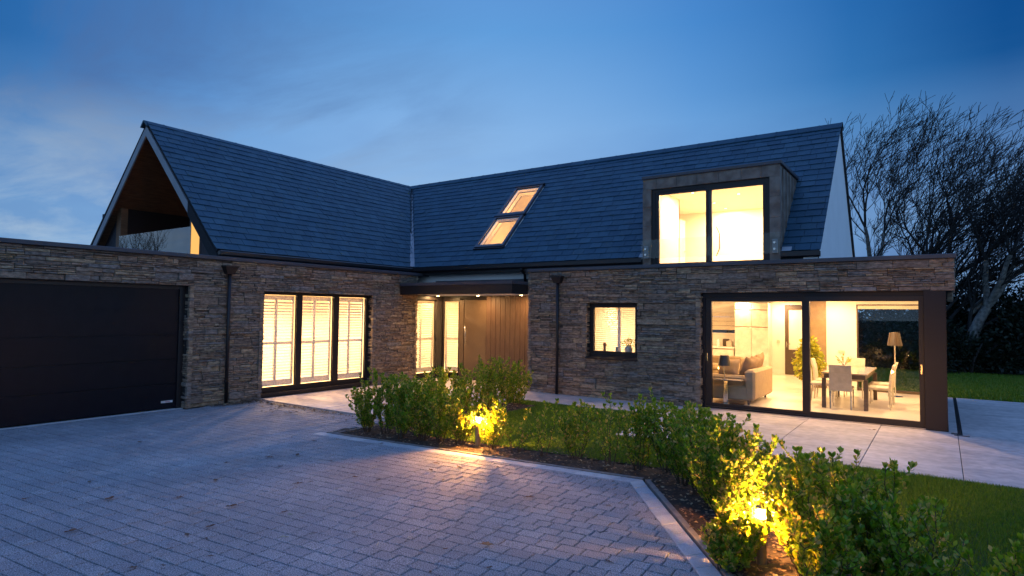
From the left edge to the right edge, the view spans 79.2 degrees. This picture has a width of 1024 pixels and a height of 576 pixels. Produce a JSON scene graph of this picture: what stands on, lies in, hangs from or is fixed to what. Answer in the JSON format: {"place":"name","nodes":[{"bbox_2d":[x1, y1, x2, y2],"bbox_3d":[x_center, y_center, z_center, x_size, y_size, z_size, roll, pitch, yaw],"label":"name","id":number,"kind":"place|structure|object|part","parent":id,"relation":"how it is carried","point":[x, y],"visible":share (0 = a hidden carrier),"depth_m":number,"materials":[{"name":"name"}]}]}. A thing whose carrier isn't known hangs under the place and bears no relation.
{"place":"outdoors","nodes":[
{"label":"outdoors","id":0,"kind":"place"},
{"bbox_2d":[0,400,698,575],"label":"driveway","id":1,"kind":"structure","parent":0,"point":[48,471],"depth_m":5.84,"materials":[{"name":"stone"}]},
{"bbox_2d":[202,397,356,420],"bbox_3d":[-3.717,2.236,10.987,4.509,0.040,1.845,-1,-3,35],"label":"leaf drift","id":2,"kind":"object","parent":1,"relation":"on","point":[260,400],"visible":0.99,"depth_m":11.88,"materials":[{"name":"brown plant"}]},
{"bbox_2d":[478,542,493,544],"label":"fallen leaf","id":3,"kind":"object","parent":1,"relation":"on","point":[486,543],"visible":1,"depth_m":4.90,"materials":[{"name":"brown plant"}]},
{"bbox_2d":[9,404,692,575],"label":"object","id":4,"kind":"object","parent":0,"point":[534,554],"visible":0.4,"depth_m":5.16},
{"bbox_2d":[315,432,721,575],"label":"kerb","id":5,"kind":"structure","parent":4,"relation":"on","point":[696,558],"depth_m":6.19,"materials":[{"name":"concrete"}]},
{"bbox_2d":[0,0,1023,315],"label":"sky","id":6,"kind":"structure","parent":0,"point":[405,92],"materials":[{"name":"blue"}]},
{"bbox_2d":[413,398,760,469],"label":"grass","id":7,"kind":"structure","parent":0,"point":[515,418],"depth_m":9.36,"materials":[{"name":"green plant"}]},
{"bbox_2d":[341,402,882,575],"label":"planting bed","id":8,"kind":"object","parent":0,"point":[771,569],"visible":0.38,"depth_m":7.22,"materials":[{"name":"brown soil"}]},
{"bbox_2d":[345,373,385,431],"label":"laurel shrub","id":9,"kind":"object","parent":8,"relation":"on","point":[362,411],"visible":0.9,"depth_m":9.36,"materials":[{"name":"green plant"}]},
{"bbox_2d":[367,367,403,433],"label":"laurel shrub","id":10,"kind":"object","parent":8,"relation":"on","point":[389,399],"visible":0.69,"depth_m":9.35,"materials":[{"name":"green plant"}]},
{"bbox_2d":[385,374,426,438],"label":"laurel shrub","id":11,"kind":"object","parent":8,"relation":"on","point":[402,423],"visible":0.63,"depth_m":8.97,"materials":[{"name":"green plant"}]},
{"bbox_2d":[395,372,428,426],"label":"laurel shrub","id":12,"kind":"object","parent":8,"relation":"on","point":[401,374],"visible":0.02,"depth_m":9.90,"materials":[{"name":"green plant"}]},
{"bbox_2d":[401,370,443,440],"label":"laurel shrub","id":13,"kind":"object","parent":8,"relation":"on","point":[419,418],"visible":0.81,"depth_m":8.82,"materials":[{"name":"green plant"}]},
{"bbox_2d":[420,365,454,414],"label":"laurel shrub","id":14,"kind":"object","parent":8,"relation":"on","point":[443,377],"visible":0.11,"depth_m":10.36,"materials":[{"name":"green plant"}]},
{"bbox_2d":[423,379,462,442],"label":"laurel shrub","id":15,"kind":"object","parent":8,"relation":"on","point":[439,428],"visible":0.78,"depth_m":8.69,"materials":[{"name":"green plant"}]},
{"bbox_2d":[433,367,471,413],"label":"laurel shrub","id":16,"kind":"object","parent":8,"relation":"on","point":[462,382],"visible":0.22,"depth_m":10.86,"materials":[{"name":"green plant"}]},
{"bbox_2d":[443,386,486,444],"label":"laurel shrub","id":17,"kind":"object","parent":8,"relation":"on","point":[458,425],"visible":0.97,"depth_m":8.53,"materials":[{"name":"green plant"}]},
{"bbox_2d":[452,362,491,414],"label":"laurel shrub","id":18,"kind":"object","parent":8,"relation":"on","point":[476,398],"visible":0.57,"depth_m":11.13,"materials":[{"name":"green plant"}]},
{"bbox_2d":[475,416,480,445],"bbox_3d":[-0.472,1.996,8.567,0.076,0.440,0.076,-1,-3,35],"label":"bollard light","id":19,"kind":"object","parent":8,"relation":"on","point":[477,438],"visible":0.76,"depth_m":8.54,"materials":[{"name":"metal"}]},
{"bbox_2d":[475,354,501,409],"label":"laurel shrub","id":20,"kind":"object","parent":8,"relation":"on","point":[493,378],"visible":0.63,"depth_m":11.52,"materials":[{"name":"green plant"}]},
{"bbox_2d":[474,393,506,448],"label":"laurel shrub","id":21,"kind":"object","parent":8,"relation":"on","point":[496,416],"visible":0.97,"depth_m":8.39,"materials":[{"name":"green plant"}]},
{"bbox_2d":[484,356,522,407],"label":"laurel shrub","id":22,"kind":"object","parent":8,"relation":"on","point":[503,389],"visible":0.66,"depth_m":11.95,"materials":[{"name":"green plant"}]},
{"bbox_2d":[499,408,533,452],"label":"laurel shrub","id":23,"kind":"object","parent":8,"relation":"on","point":[523,436],"visible":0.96,"depth_m":8.22,"materials":[{"name":"green plant"}]},
{"bbox_2d":[505,361,533,404],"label":"laurel shrub","id":24,"kind":"object","parent":8,"relation":"on","point":[518,395],"visible":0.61,"depth_m":12.40,"materials":[{"name":"green plant"}]},
{"bbox_2d":[527,398,558,456],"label":"laurel shrub","id":25,"kind":"object","parent":8,"relation":"on","point":[537,421],"visible":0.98,"depth_m":8.00,"materials":[{"name":"green plant"}]},
{"bbox_2d":[551,398,601,459],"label":"laurel shrub","id":26,"kind":"object","parent":8,"relation":"on","point":[572,422],"visible":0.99,"depth_m":7.87,"materials":[{"name":"green plant"}]},
{"bbox_2d":[592,392,626,464],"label":"laurel shrub","id":27,"kind":"object","parent":8,"relation":"on","point":[608,439],"visible":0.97,"depth_m":7.53,"materials":[{"name":"green plant"}]},
{"bbox_2d":[615,393,660,470],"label":"laurel shrub","id":28,"kind":"object","parent":8,"relation":"on","point":[637,430],"visible":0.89,"depth_m":7.33,"materials":[{"name":"green plant"}]},
{"bbox_2d":[633,386,696,474],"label":"laurel shrub","id":29,"kind":"object","parent":8,"relation":"on","point":[659,453],"visible":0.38,"depth_m":7.25,"materials":[{"name":"green plant"}]},
{"bbox_2d":[648,402,715,485],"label":"laurel shrub","id":30,"kind":"object","parent":8,"relation":"on","point":[672,458],"visible":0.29,"depth_m":6.82,"materials":[{"name":"green plant"}]},
{"bbox_2d":[670,400,731,494],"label":"laurel shrub","id":31,"kind":"object","parent":8,"relation":"on","point":[675,425],"visible":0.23,"depth_m":6.34,"materials":[{"name":"green plant"}]},
{"bbox_2d":[678,408,740,508],"bbox_3d":[1.936,1.668,5.992,0.618,0.950,0.694,0,-2,9],"label":"laurel shrub","id":32,"kind":"object","parent":8,"relation":"on","point":[686,439],"visible":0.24,"depth_m":6.03,"materials":[{"name":"green plant"}]},
{"bbox_2d":[683,424,762,516],"bbox_3d":[1.949,1.671,5.589,0.782,0.908,0.570,3,-3,-41],"label":"laurel shrub","id":33,"kind":"object","parent":8,"relation":"on","point":[705,475],"visible":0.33,"depth_m":5.53,"materials":[{"name":"green plant"}]},
{"bbox_2d":[698,516,760,572],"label":"laurel shrub","id":34,"kind":"object","parent":8,"relation":"on","point":[721,551],"visible":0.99,"depth_m":4.43,"materials":[{"name":"green plant"}]},
{"bbox_2d":[705,413,782,518],"bbox_3d":[1.932,1.591,5.186,0.614,1.034,0.637,-1,-3,35],"label":"laurel shrub","id":35,"kind":"object","parent":8,"relation":"on","point":[737,465],"visible":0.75,"depth_m":5.14,"materials":[{"name":"green plant"}]},
{"bbox_2d":[712,491,776,563],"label":"laurel shrub","id":36,"kind":"object","parent":8,"relation":"on","point":[747,526],"visible":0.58,"depth_m":4.54,"materials":[{"name":"green plant"}]},
{"bbox_2d":[756,505,766,565],"bbox_3d":[1.864,1.857,4.622,0.076,0.450,0.076,-1,-3,35],"label":"bollard light","id":37,"kind":"object","parent":8,"relation":"on","point":[761,557],"visible":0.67,"depth_m":4.59,"materials":[{"name":"metal"}]},
{"bbox_2d":[759,438,843,571],"bbox_3d":[2.146,1.614,4.532,0.532,0.942,0.715,-1,-3,35],"label":"laurel shrub","id":38,"kind":"object","parent":8,"relation":"on","point":[779,512],"visible":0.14,"depth_m":4.45,"materials":[{"name":"green plant"}]},
{"bbox_2d":[783,490,868,575],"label":"laurel shrub","id":39,"kind":"object","parent":8,"relation":"on","point":[821,544],"visible":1,"depth_m":3.73,"materials":[{"name":"green plant"}]},
{"bbox_2d":[769,446,882,566],"bbox_3d":[2.104,1.569,4.184,0.680,1.003,0.713,-1,-3,35],"label":"laurel shrub","id":40,"kind":"object","parent":8,"relation":"on","point":[821,484],"visible":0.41,"depth_m":4.13,"materials":[{"name":"green plant"}]},
{"bbox_2d":[830,458,932,575],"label":"laurel shrub","id":41,"kind":"object","parent":8,"relation":"on","point":[871,567],"visible":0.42,"depth_m":3.98,"materials":[{"name":"green plant"}]},
{"bbox_2d":[851,482,968,575],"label":"laurel shrub","id":42,"kind":"object","parent":8,"relation":"on","point":[903,556],"visible":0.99,"depth_m":3.67,"materials":[{"name":"green plant"}]},
{"bbox_2d":[944,531,1023,575],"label":"laurel shrub","id":43,"kind":"object","parent":8,"relation":"on","point":[1010,568],"visible":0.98,"depth_m":3.23,"materials":[{"name":"green plant"}]},
{"bbox_2d":[1011,552,1023,569],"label":"laurel shrub","id":44,"kind":"object","parent":8,"relation":"on","point":[1021,557],"visible":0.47,"depth_m":3.30,"materials":[{"name":"green plant"}]},
{"bbox_2d":[418,404,1023,575],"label":"lawn","id":45,"kind":"structure","parent":0,"point":[977,559],"depth_m":5.92,"materials":[{"name":"green plant"}]},
{"bbox_2d":[713,355,743,373],"bbox_3d":[5.035,2.140,16.409,1.980,0.680,0.960,-1,-3,35],"label":"sofa","id":46,"kind":"object","parent":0,"point":[715,363],"visible":0.03,"depth_m":16.15,"materials":[{"name":"beige fabric"}]},
{"bbox_2d":[466,320,1023,501],"bbox_3d":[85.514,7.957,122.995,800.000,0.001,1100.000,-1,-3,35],"label":"ground","id":47,"kind":"structure","parent":0,"point":[724,331],"depth_m":22.45,"materials":[{"name":"grey concrete"}]},
{"bbox_2d":[327,423,733,575],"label":"bed edging","id":48,"kind":"object","parent":47,"relation":"on","point":[694,536],"visible":0.41,"depth_m":6.66,"materials":[{"name":"concrete"}]},
{"bbox_2d":[785,305,906,366],"bbox_3d":[13.473,1.900,25.218,5.047,3.516,2.730,-2,-3,43],"label":"evergreen bush","id":49,"kind":"object","parent":47,"relation":"on","point":[862,324],"visible":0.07,"depth_m":24.56,"materials":[{"name":"green plant"}]},
{"bbox_2d":[726,294,1017,360],"bbox_3d":[25.261,1.781,20.801,36.063,4.692,3.268,-1,-3,35],"label":"thicket","id":50,"kind":"object","parent":47,"relation":"on","point":[863,310],"visible":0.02,"depth_m":26.95,"materials":[{"name":"green plant"}]},
{"bbox_2d":[860,400,963,479],"bbox_3d":[6.085,2.391,11.005,20.580,0.062,9.990,-1,-3,35],"label":"terrace base","id":51,"kind":"object","parent":47,"relation":"on","point":[951,433],"visible":0.13,"depth_m":9.88,"materials":[{"name":"grey concrete"}]},
{"bbox_2d":[261,378,1023,488],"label":"terrace","id":52,"kind":"structure","parent":51,"relation":"on","point":[991,450],"depth_m":9.53,"materials":[{"name":"concrete"}]},
{"bbox_2d":[0,120,956,430],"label":"house","id":53,"kind":"structure","parent":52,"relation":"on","point":[200,270],"depth_m":13.78,"materials":[{"name":"stone"}]},
{"bbox_2d":[0,278,185,429],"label":"garage door","id":54,"kind":"structure","parent":53,"relation":"in","point":[69,349],"depth_m":10.37,"materials":[{"name":"metal"}]},
{"bbox_2d":[189,221,190,253],"bbox_3d":[-7.146,-1.201,13.788,0.050,1.540,0.060,-1,-3,35],"label":"balcony window","id":55,"kind":"structure","parent":53,"relation":"in","point":[190,221],"depth_m":13.76,"materials":[{"name":"clear glass"}]},
{"bbox_2d":[260,291,371,397],"bbox_3d":[-4.445,1.238,14.168,0.294,2.229,3.040,-1,-3,35],"label":"tall window","id":56,"kind":"structure","parent":53,"relation":"in","point":[299,386],"depth_m":14.17,"materials":[{"name":"brown metal"}]},
{"bbox_2d":[416,295,486,379],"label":"corner window","id":57,"kind":"structure","parent":53,"relation":"in","point":[438,341],"depth_m":17.41,"materials":[{"name":"brown metal"}]},
{"bbox_2d":[464,300,486,378],"bbox_3d":[-1.019,1.393,16.917,0.765,2.195,0.129,-1,-3,35],"label":"front door","id":58,"kind":"structure","parent":53,"relation":"in","point":[475,310],"depth_m":16.93,"materials":[{"name":"brown wood"}]},
{"bbox_2d":[585,304,637,360],"bbox_3d":[2.297,0.954,13.555,1.310,1.213,0.500,-1,-3,35],"label":"small window","id":59,"kind":"structure","parent":53,"relation":"in","point":[594,353],"depth_m":13.62,"materials":[{"name":"brown metal"}]},
{"bbox_2d":[620,338,634,351],"bbox_3d":[2.529,1.188,13.449,0.382,0.420,0.170,-1,-3,35],"label":"flower pot","id":60,"kind":"object","parent":53,"relation":"on","point":[628,348],"visible":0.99,"depth_m":13.40,"materials":[{"name":"ceramic"}]},
{"bbox_2d":[680,219,685,262],"bbox_3d":[4.332,-1.017,15.900,0.112,1.510,0.750,-1,-3,35],"label":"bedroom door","id":61,"kind":"structure","parent":53,"relation":"in","point":[682,223],"depth_m":16.04,"materials":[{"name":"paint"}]},
{"bbox_2d":[713,346,734,355],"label":"kitchen units","id":62,"kind":"object","parent":53,"relation":"on","point":[723,350],"visible":0.06,"depth_m":19.16,"materials":[{"name":"paint"}]},
{"bbox_2d":[726,340,733,346],"bbox_3d":[6.804,1.738,19.318,0.220,0.200,0.220,-1,-3,35],"label":"bread crock","id":63,"kind":"object","parent":62,"relation":"on","point":[729,343],"visible":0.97,"depth_m":19.23,"materials":[{"name":"ceramic"}]},
{"bbox_2d":[713,313,734,334],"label":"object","id":64,"kind":"structure","parent":53,"relation":"in","point":[727,319],"depth_m":19.78,"materials":[{"name":"white paint"}]},
{"bbox_2d":[713,378,744,404],"bbox_3d":[4.309,2.060,12.304,0.570,0.488,0.290,-1,-3,35],"label":"side table","id":65,"kind":"object","parent":53,"relation":"on","point":[725,391],"visible":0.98,"depth_m":12.29,"materials":[{"name":"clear glass"}]},
{"bbox_2d":[718,355,730,378],"bbox_3d":[4.237,1.579,12.335,0.250,0.470,0.250,-1,-3,35],"label":"table lamp","id":66,"kind":"object","parent":65,"relation":"on","point":[724,360],"visible":1,"depth_m":12.26,"materials":[{"name":"black fabric"}]},
{"bbox_2d":[713,366,771,404],"bbox_3d":[4.796,1.998,12.998,0.960,0.680,1.564,-1,-3,35],"label":"sofa","id":67,"kind":"object","parent":53,"relation":"on","point":[756,384],"visible":0.73,"depth_m":12.36,"materials":[{"name":"beige fabric"}]},
{"bbox_2d":[718,359,739,374],"bbox_3d":[4.432,1.639,12.659,0.420,0.420,0.170,-1,-31,27],"label":"cushion","id":68,"kind":"object","parent":67,"relation":"on","point":[733,369],"visible":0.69,"depth_m":12.57,"materials":[{"name":"fabric"}]},
{"bbox_2d":[739,357,757,375],"bbox_3d":[4.849,1.626,12.699,0.420,0.420,0.170,12,12,-34],"label":"cushion","id":69,"kind":"object","parent":67,"relation":"on","point":[748,363],"visible":0.72,"depth_m":12.59,"materials":[{"name":"fabric"}]},
{"bbox_2d":[750,356,760,367],"bbox_3d":[5.043,1.638,12.942,0.440,0.440,0.170,9,9,-45],"label":"cushion","id":70,"kind":"object","parent":67,"relation":"on","point":[758,362],"visible":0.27,"depth_m":12.89,"materials":[{"name":"fabric"}]},
{"bbox_2d":[754,352,763,366],"bbox_3d":[5.225,1.609,13.170,0.170,0.460,0.460,17,14,39],"label":"cushion","id":71,"kind":"object","parent":67,"relation":"on","point":[761,356],"visible":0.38,"depth_m":13.11,"materials":[{"name":"fabric"}]},
{"bbox_2d":[735,303,771,366],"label":"tall cupboards","id":72,"kind":"object","parent":53,"relation":"on","point":[753,329],"visible":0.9,"depth_m":18.76,"materials":[{"name":"paint"}]},
{"bbox_3d":[7.054,1.864,18.877,0.480,1.320,0.022,-1,-3,35],"label":"cupboard door","id":73,"kind":"part","parent":72,"relation":"part of","materials":[{"name":"paint"}]},
{"bbox_3d":[7.065,0.930,18.915,0.480,0.490,0.022,-1,-3,35],"label":"cupboard door","id":74,"kind":"part","parent":72,"relation":"part of","materials":[{"name":"paint"}]},
{"bbox_3d":[7.069,0.560,18.930,0.480,0.190,0.022,-1,-3,35],"label":"cupboard door","id":75,"kind":"part","parent":72,"relation":"part of","materials":[{"name":"paint"}]},
{"bbox_3d":[7.468,0.923,18.636,0.480,0.490,0.022,-1,-3,35],"label":"cupboard door","id":76,"kind":"part","parent":72,"relation":"part of","materials":[{"name":"paint"}]},
{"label":"cupboard door","id":77,"kind":"part","parent":72,"relation":"part of","materials":[{"name":"paint"}]},
{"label":"cupboard door","id":78,"kind":"part","parent":72,"relation":"part of","materials":[{"name":"paint"}]},
{"bbox_2d":[785,306,801,374],"bbox_3d":[8.660,1.567,18.505,0.920,2.080,0.152,-1,-3,35],"label":"kitchen door","id":79,"kind":"structure","parent":53,"relation":"in","point":[792,313],"depth_m":18.68,"materials":[{"name":"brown wood"}]},
{"bbox_2d":[791,335,826,390],"bbox_3d":[7.008,1.752,14.598,0.750,1.352,0.769,1,-2,0],"label":"potted tree","id":80,"kind":"object","parent":53,"relation":"on","point":[815,348],"visible":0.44,"depth_m":14.53,"materials":[{"name":"green plant"}]},
{"bbox_2d":[811,370,832,403],"bbox_3d":[6.300,1.924,12.712,0.500,0.841,0.380,-1,-3,35],"label":"dining chair","id":81,"kind":"object","parent":53,"relation":"on","point":[813,382],"visible":0.39,"depth_m":12.70,"materials":[{"name":"beige leather"}]},
{"bbox_2d":[701,291,947,430],"bbox_3d":[5.490,1.212,11.290,4.010,2.274,0.355,-1,-3,35],"label":"sliding door","id":82,"kind":"structure","parent":53,"relation":"in","point":[933,386],"depth_m":10.68,"materials":[{"name":"brown metal"}]},
{"bbox_2d":[811,358,837,399],"bbox_3d":[6.728,1.954,13.327,0.500,0.841,0.380,-1,-3,35],"label":"dining chair","id":83,"kind":"object","parent":53,"relation":"on","point":[815,369],"visible":0.68,"depth_m":13.30,"materials":[{"name":"beige fabric"}]},
{"bbox_2d":[829,365,853,409],"bbox_3d":[6.334,1.891,11.886,0.380,0.841,0.500,-1,-3,35],"label":"dining chair","id":84,"kind":"object","parent":53,"relation":"on","point":[840,377],"visible":1,"depth_m":11.73,"materials":[{"name":"beige fabric"}]},
{"bbox_2d":[821,366,876,410],"bbox_3d":[6.885,2.002,12.570,0.780,0.685,2.040,-1,-3,35],"label":"dining table","id":85,"kind":"object","parent":53,"relation":"on","point":[862,373],"visible":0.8,"depth_m":11.95,"materials":[{"name":"brown wood"}]},
{"bbox_2d":[836,354,850,364],"bbox_3d":[6.638,1.482,12.382,0.286,0.328,0.306,-1,-3,35],"label":"flower vase","id":86,"kind":"object","parent":85,"relation":"on","point":[849,360],"visible":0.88,"depth_m":12.38,"materials":[{"name":"green plant"}]},
{"bbox_2d":[844,358,864,398],"bbox_3d":[7.543,1.976,13.625,0.380,0.841,0.500,-1,-3,35],"label":"dining chair","id":87,"kind":"object","parent":53,"relation":"on","point":[859,362],"visible":0.37,"depth_m":13.74,"materials":[{"name":"beige fabric"}]},
{"bbox_2d":[868,365,895,409],"bbox_3d":[7.126,1.903,11.956,0.500,0.841,0.380,-1,-3,35],"label":"dining chair","id":88,"kind":"object","parent":53,"relation":"on","point":[882,388],"visible":0.7,"depth_m":11.79,"materials":[{"name":"beige leather"}]},
{"bbox_2d":[869,362,897,404],"bbox_3d":[7.582,1.935,12.613,0.500,0.841,0.380,-1,-3,35],"label":"dining chair","id":89,"kind":"object","parent":53,"relation":"on","point":[882,384],"visible":0.8,"depth_m":12.54,"materials":[{"name":"beige fabric"}]},
{"bbox_2d":[856,304,919,394],"bbox_3d":[8.827,1.419,14.479,1.330,2.070,0.140,-1,-3,35],"label":"garden window","id":90,"kind":"structure","parent":53,"relation":"in","point":[866,306],"depth_m":14.53,"materials":[{"name":"white wood"}]},
{"bbox_2d":[887,332,902,397],"bbox_3d":[8.511,1.701,13.746,0.300,1.420,0.300,-1,-3,35],"label":"floor lamp","id":91,"kind":"object","parent":53,"relation":"on","point":[894,339],"visible":0.91,"depth_m":13.69,"materials":[{"name":"beige fabric"}]},
{"bbox_2d":[953,398,969,436],"bbox_3d":[8.573,2.437,11.887,0.200,0.060,5.620,-1,-3,35],"label":"slot drain","id":92,"kind":"object","parent":52,"relation":"in","point":[957,420],"visible":1,"depth_m":11.09,"materials":[{"name":"brown metal"}]},
{"bbox_2d":[825,91,1023,358],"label":"bare tree","id":93,"kind":"object","parent":47,"relation":"on","point":[884,243],"visible":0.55,"depth_m":22.17,"materials":[{"name":"brown plant"}]},
{"bbox_2d":[916,274,1023,373],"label":"evergreen bush","id":94,"kind":"object","parent":47,"relation":"on","point":[962,317],"visible":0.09,"depth_m":22.18,"materials":[{"name":"green plant"}]},
{"bbox_2d":[980,147,1023,216],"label":"bare tree","id":95,"kind":"object","parent":47,"relation":"on","point":[1011,172],"visible":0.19,"depth_m":21.82,"materials":[{"name":"black plant"}]},
{"bbox_2d":[859,366,1023,402],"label":"lawn","id":96,"kind":"structure","parent":0,"point":[989,372],"depth_m":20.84,"materials":[{"name":"green plant"}]},
{"bbox_2d":[859,309,968,369],"bbox_3d":[14.175,1.958,21.837,3.467,2.821,2.644,-3,-5,59],"label":"evergreen bush","id":97,"kind":"object","parent":96,"relation":"on","point":[908,350],"visible":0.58,"depth_m":21.79,"materials":[{"name":"green plant"}]},
{"bbox_2d":[858,108,1023,339],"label":"bare tree","id":98,"kind":"object","parent":96,"relation":"on","point":[986,302],"visible":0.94,"depth_m":20.34,"materials":[{"name":"brown plant"}]},
{"bbox_2d":[978,285,1023,370],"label":"evergreen bush","id":99,"kind":"object","parent":96,"relation":"on","point":[1013,322],"visible":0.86,"depth_m":20.22,"materials":[{"name":"green plant"}]}
]}

